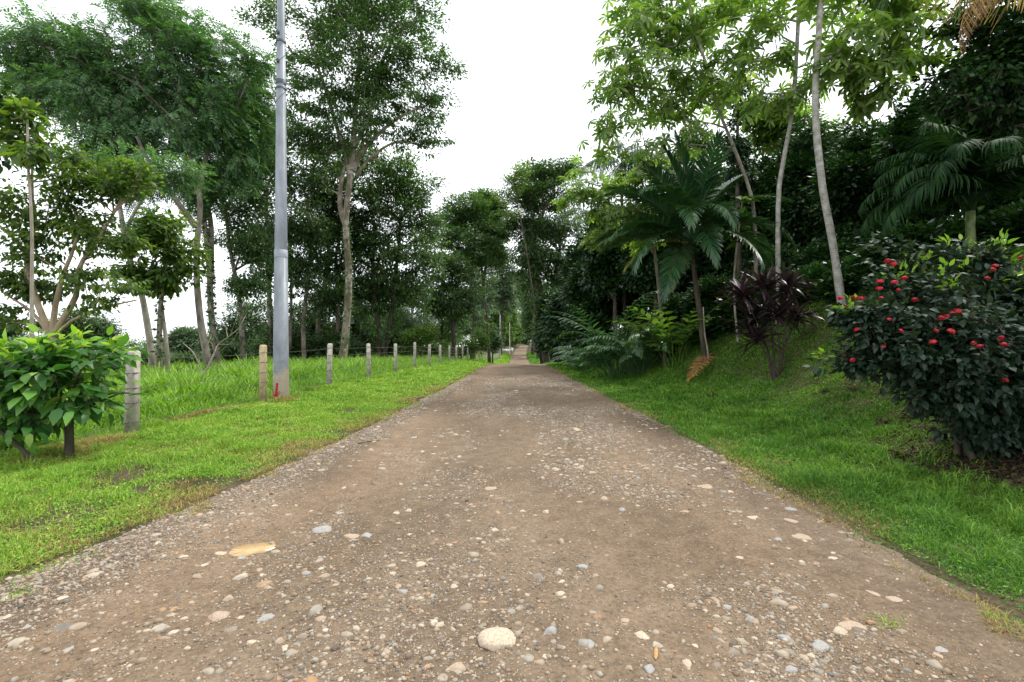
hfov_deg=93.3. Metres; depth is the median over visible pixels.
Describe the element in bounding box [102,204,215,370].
young tree
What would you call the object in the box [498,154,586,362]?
dark tree
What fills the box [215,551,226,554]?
stone
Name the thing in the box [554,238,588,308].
roadside tree
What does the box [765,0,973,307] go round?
cecropia tree
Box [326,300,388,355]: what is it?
dark bush
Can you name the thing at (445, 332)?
distant tree
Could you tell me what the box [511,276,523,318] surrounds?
distant tree
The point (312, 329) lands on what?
dark bush
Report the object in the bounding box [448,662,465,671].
stone
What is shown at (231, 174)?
creeper tree
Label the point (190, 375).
pasture grass
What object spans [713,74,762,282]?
tree
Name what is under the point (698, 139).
back tree
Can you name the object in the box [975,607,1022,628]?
grass tuft
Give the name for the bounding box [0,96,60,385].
spindly tree
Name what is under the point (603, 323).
fern
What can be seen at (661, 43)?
cecropia tree
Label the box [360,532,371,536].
stone
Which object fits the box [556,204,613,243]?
palm tree
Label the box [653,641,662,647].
stone
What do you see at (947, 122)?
jungle tree
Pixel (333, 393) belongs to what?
verge grass
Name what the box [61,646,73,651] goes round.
stone
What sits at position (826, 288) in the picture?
jungle tree
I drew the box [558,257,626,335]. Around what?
jungle tree
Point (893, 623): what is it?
grass tuft
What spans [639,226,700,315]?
jungle tree
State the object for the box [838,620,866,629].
stone
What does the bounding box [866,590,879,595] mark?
stone
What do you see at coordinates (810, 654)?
stone
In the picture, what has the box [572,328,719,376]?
ginger clump
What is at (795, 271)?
jungle tree
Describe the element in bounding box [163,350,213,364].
dark bush
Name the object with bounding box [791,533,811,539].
stone
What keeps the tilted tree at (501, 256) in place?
on the ground at (924, 564)
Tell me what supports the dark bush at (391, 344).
on the ground at (924, 564)
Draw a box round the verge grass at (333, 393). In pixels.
[0,352,511,585]
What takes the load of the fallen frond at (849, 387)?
on the ground at (924, 564)
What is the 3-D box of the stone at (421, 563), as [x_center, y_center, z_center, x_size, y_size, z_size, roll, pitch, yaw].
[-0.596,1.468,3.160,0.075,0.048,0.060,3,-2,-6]
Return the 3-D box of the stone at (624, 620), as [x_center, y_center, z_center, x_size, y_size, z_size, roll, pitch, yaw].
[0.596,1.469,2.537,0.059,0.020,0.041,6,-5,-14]
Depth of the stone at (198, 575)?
3.04 m
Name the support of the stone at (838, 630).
on the road
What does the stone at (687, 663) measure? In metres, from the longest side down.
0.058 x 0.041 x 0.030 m
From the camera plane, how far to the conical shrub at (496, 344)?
59.59 m
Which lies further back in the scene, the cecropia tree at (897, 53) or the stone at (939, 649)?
the cecropia tree at (897, 53)
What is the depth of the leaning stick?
5.48 m
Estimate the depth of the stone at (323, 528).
3.76 m
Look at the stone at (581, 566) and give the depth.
3.11 m
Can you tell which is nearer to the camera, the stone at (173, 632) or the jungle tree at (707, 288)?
the stone at (173, 632)
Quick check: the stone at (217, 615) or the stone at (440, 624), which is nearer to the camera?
the stone at (440, 624)
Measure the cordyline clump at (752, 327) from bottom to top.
2.889 m
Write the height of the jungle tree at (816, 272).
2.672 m
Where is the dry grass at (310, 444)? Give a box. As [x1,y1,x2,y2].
[0,364,1023,645]
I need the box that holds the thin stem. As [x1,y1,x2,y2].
[703,307,708,358]
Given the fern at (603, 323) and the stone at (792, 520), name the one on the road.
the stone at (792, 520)
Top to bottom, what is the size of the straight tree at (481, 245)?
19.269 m
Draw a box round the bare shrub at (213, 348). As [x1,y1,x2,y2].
[183,313,245,376]
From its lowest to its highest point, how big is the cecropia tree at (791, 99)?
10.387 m
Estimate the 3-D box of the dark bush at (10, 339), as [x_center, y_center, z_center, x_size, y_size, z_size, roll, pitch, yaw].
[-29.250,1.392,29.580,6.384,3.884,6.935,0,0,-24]
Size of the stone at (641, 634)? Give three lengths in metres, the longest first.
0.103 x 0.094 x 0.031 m
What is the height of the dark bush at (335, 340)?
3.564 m
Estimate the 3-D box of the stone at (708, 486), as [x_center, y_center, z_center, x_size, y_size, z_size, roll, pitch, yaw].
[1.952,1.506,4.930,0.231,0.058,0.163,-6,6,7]
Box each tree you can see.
[0,0,275,369]
[0,73,25,173]
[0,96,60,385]
[0,126,165,345]
[68,135,220,369]
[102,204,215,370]
[162,325,207,354]
[164,60,292,364]
[186,122,291,361]
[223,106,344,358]
[231,0,471,360]
[289,135,397,347]
[323,143,453,357]
[387,289,440,331]
[404,242,486,357]
[421,297,471,352]
[427,189,509,358]
[436,320,471,338]
[460,267,501,355]
[469,186,515,362]
[481,305,511,352]
[483,243,518,354]
[490,160,541,363]
[490,277,520,320]
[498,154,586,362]
[502,319,524,347]
[503,300,519,348]
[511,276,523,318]
[513,237,549,354]
[515,293,545,352]
[516,309,530,344]
[527,320,538,344]
[528,286,565,361]
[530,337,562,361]
[536,289,571,363]
[550,149,673,366]
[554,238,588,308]
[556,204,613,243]
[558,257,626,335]
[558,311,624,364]
[575,204,630,358]
[576,0,757,284]
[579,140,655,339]
[594,127,795,361]
[612,288,652,329]
[613,202,693,330]
[628,148,698,314]
[635,119,733,198]
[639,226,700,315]
[651,291,689,359]
[665,0,868,323]
[672,273,745,346]
[685,183,734,292]
[707,272,782,333]
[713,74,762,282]
[723,152,781,278]
[735,90,854,158]
[741,242,819,279]
[745,260,826,321]
[758,115,845,252]
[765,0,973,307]
[782,256,852,304]
[786,235,861,269]
[800,112,895,247]
[806,252,871,303]
[844,218,960,298]
[846,203,957,256]
[858,105,1023,252]
[864,83,966,225]
[901,0,1023,140]
[908,68,1023,200]
[922,211,980,238]
[950,157,1023,219]
[950,197,1023,245]
[976,206,1023,246]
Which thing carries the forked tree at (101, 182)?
on the ground at (924, 564)
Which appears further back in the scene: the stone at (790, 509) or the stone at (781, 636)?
the stone at (790, 509)
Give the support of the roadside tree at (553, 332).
on the ground at (924, 564)
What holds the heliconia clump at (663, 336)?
on the ground at (924, 564)
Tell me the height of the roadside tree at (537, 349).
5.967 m
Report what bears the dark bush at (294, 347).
on the ground at (924, 564)
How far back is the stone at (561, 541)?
3.48 m
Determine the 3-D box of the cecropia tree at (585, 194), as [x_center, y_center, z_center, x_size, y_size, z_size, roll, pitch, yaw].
[3.550,-2.846,16.944,4.275,7.630,2.878,0,0,22]
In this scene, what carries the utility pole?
on the ground at (924, 564)
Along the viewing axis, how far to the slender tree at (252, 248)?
23.75 m
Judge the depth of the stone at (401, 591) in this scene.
2.81 m
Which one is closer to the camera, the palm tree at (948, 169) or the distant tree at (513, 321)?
the palm tree at (948, 169)
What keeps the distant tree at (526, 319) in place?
on the ground at (924, 564)
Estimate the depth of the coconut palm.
6.12 m
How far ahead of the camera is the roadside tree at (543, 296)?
45.68 m
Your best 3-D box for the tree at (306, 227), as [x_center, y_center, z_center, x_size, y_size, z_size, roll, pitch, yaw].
[-15.282,-7.217,32.933,7.984,18.334,6.670,0,0,38]
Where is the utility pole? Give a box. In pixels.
[273,0,288,397]
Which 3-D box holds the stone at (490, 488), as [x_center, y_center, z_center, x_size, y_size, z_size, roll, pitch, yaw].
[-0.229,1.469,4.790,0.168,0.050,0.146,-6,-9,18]
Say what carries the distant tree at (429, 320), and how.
on the ground at (924, 564)
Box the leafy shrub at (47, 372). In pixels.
[0,323,150,458]
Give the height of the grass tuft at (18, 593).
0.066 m
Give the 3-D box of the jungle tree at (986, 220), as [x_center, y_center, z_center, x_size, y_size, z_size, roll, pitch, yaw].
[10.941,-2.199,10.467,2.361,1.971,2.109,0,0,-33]
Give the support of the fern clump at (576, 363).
on the ground at (924, 564)
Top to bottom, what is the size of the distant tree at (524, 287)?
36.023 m
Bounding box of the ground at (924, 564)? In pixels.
[0,242,1023,622]
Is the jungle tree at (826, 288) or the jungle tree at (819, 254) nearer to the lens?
the jungle tree at (826, 288)
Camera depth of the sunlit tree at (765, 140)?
23.86 m
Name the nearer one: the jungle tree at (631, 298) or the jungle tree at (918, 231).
the jungle tree at (918, 231)
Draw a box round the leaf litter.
[635,243,1023,548]
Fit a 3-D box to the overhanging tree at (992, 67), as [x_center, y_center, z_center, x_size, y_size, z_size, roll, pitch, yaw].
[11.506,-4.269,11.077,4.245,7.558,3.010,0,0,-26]
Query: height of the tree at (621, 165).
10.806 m
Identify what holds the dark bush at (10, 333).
on the ground at (924, 564)
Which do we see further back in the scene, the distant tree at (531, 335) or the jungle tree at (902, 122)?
the distant tree at (531, 335)
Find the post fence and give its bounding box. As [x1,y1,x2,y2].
[0,342,499,452]
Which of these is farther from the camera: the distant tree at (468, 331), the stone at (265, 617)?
the distant tree at (468, 331)
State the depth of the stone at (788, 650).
2.30 m
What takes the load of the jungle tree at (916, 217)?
on the ground at (924, 564)
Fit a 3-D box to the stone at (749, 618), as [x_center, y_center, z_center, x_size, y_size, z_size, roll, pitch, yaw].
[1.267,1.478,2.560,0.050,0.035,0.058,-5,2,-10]
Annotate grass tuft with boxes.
[2,581,40,599]
[866,612,908,628]
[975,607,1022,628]
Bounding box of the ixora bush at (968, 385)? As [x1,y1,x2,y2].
[802,228,1023,468]
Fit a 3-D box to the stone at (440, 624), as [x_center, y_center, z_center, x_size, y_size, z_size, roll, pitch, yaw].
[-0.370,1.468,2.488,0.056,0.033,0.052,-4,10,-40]
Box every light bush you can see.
[372,306,423,355]
[391,322,451,356]
[442,327,494,358]
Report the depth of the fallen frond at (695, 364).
14.12 m
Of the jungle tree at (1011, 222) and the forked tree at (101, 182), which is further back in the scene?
the forked tree at (101, 182)
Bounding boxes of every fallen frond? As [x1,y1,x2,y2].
[686,352,712,380]
[811,384,878,394]
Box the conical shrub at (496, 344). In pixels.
[479,329,506,362]
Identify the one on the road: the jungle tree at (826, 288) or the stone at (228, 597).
the stone at (228, 597)
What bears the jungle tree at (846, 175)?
on the ground at (924, 564)
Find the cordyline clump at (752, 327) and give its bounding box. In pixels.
[709,262,828,379]
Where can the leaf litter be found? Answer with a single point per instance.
(988, 467)
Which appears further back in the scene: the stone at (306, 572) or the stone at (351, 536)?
the stone at (351, 536)
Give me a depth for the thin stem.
14.90 m
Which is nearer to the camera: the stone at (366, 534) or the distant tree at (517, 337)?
the stone at (366, 534)
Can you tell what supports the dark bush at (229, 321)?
on the ground at (924, 564)
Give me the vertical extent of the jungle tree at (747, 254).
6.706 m
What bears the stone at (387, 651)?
on the road
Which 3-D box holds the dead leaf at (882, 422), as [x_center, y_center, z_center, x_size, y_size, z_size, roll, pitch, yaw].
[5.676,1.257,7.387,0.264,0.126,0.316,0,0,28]
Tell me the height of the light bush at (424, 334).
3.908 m
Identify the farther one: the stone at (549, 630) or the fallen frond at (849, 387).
the fallen frond at (849, 387)
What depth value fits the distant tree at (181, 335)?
88.42 m
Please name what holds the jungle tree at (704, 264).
on the ground at (924, 564)
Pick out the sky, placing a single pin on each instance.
(523, 96)
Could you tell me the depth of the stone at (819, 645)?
2.34 m
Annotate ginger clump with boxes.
[546,290,693,379]
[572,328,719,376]
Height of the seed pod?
0.018 m
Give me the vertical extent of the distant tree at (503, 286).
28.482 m
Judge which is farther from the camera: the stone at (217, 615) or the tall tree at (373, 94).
the tall tree at (373, 94)
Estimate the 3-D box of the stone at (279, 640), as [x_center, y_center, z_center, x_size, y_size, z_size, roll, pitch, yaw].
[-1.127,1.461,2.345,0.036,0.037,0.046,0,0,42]
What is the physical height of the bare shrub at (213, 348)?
2.069 m
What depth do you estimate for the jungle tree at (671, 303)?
17.85 m
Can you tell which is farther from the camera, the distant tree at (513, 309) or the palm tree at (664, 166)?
the distant tree at (513, 309)
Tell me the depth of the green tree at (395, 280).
35.27 m
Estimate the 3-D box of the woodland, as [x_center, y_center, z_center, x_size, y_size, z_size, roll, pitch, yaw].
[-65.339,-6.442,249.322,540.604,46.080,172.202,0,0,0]
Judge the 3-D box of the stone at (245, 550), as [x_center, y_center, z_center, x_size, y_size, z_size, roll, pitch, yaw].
[-1.838,1.523,3.546,0.558,0.030,0.206,0,0,-29]
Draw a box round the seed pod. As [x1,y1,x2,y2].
[653,645,657,658]
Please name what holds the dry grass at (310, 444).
on the ground at (924, 564)
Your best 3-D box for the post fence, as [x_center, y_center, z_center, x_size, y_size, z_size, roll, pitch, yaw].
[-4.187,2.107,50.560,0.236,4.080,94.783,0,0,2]
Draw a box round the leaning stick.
[0,428,41,466]
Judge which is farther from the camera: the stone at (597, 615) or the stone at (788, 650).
the stone at (597, 615)
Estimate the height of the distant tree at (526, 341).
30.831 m
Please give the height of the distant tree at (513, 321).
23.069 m
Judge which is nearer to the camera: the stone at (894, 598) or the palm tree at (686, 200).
the stone at (894, 598)
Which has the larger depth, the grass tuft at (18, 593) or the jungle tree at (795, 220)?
the jungle tree at (795, 220)
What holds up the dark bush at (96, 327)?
on the ground at (924, 564)
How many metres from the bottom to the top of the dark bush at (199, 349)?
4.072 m
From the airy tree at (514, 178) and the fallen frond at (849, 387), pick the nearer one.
the fallen frond at (849, 387)
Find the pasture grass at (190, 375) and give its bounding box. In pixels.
[0,352,498,449]
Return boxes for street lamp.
[490,313,500,358]
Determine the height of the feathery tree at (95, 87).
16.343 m
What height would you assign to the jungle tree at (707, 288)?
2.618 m
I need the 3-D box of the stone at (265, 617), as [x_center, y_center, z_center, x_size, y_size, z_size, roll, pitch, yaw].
[-1.301,1.466,2.557,0.093,0.029,0.066,8,-2,-37]
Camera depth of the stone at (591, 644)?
2.32 m
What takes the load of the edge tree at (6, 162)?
on the ground at (924, 564)
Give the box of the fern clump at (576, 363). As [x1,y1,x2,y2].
[547,354,615,370]
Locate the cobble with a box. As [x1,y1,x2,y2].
[477,627,515,650]
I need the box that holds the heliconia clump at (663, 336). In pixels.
[607,291,749,366]
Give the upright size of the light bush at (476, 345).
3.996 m
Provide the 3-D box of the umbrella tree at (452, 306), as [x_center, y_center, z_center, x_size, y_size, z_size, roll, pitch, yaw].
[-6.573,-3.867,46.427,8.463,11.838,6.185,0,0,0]
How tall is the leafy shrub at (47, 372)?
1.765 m
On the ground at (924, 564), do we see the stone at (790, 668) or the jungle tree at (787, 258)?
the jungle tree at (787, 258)
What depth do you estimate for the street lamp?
95.96 m
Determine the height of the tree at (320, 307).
17.709 m
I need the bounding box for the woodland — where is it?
[23,307,651,356]
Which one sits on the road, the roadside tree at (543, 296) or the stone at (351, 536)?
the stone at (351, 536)
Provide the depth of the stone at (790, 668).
2.16 m
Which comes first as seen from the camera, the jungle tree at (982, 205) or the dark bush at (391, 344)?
the jungle tree at (982, 205)
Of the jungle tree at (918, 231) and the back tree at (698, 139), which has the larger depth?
the back tree at (698, 139)
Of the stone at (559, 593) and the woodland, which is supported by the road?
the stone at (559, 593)
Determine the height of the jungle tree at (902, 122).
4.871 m
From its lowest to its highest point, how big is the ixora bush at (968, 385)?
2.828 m
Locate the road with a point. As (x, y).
(932, 621)
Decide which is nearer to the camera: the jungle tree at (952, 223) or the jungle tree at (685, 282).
the jungle tree at (952, 223)
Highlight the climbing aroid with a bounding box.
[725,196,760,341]
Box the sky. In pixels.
[0,0,1016,347]
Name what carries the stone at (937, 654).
on the road
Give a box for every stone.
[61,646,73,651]
[168,630,178,634]
[192,573,200,578]
[208,611,229,620]
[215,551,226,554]
[222,595,233,600]
[229,541,275,556]
[256,613,274,621]
[274,637,283,643]
[302,570,310,574]
[311,525,330,532]
[343,534,358,538]
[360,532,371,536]
[383,648,390,654]
[398,589,407,593]
[416,561,426,566]
[435,621,443,626]
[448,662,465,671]
[484,487,496,489]
[544,626,556,634]
[555,591,564,595]
[558,538,564,544]
[577,564,587,568]
[588,639,594,648]
[593,614,601,617]
[621,618,628,622]
[635,630,649,639]
[643,664,654,673]
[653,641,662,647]
[682,659,691,668]
[697,484,711,488]
[745,615,754,621]
[776,634,790,639]
[782,648,795,654]
[784,518,798,522]
[785,507,796,510]
[785,665,797,672]
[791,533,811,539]
[807,652,815,658]
[812,639,829,650]
[832,626,847,635]
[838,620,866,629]
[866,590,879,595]
[885,596,902,601]
[932,652,942,657]
[935,646,947,651]
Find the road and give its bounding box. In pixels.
[0,345,1023,681]
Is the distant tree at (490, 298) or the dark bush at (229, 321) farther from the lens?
the distant tree at (490, 298)
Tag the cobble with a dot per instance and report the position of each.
(494, 638)
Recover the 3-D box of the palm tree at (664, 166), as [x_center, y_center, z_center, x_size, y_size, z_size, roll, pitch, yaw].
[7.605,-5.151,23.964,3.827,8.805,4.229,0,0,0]
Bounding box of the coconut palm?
[876,0,1023,54]
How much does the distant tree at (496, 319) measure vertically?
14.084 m
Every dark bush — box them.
[0,312,29,348]
[0,335,84,371]
[40,307,128,348]
[103,346,164,368]
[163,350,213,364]
[191,329,249,361]
[208,296,273,360]
[245,319,312,359]
[288,299,341,348]
[296,328,366,359]
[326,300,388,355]
[362,307,420,356]
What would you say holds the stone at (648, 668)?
on the road
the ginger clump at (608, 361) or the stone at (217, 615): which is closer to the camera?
the stone at (217, 615)
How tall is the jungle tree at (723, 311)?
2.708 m
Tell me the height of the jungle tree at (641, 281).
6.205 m
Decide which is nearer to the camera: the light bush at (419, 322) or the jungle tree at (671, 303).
the jungle tree at (671, 303)
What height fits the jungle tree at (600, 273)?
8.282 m

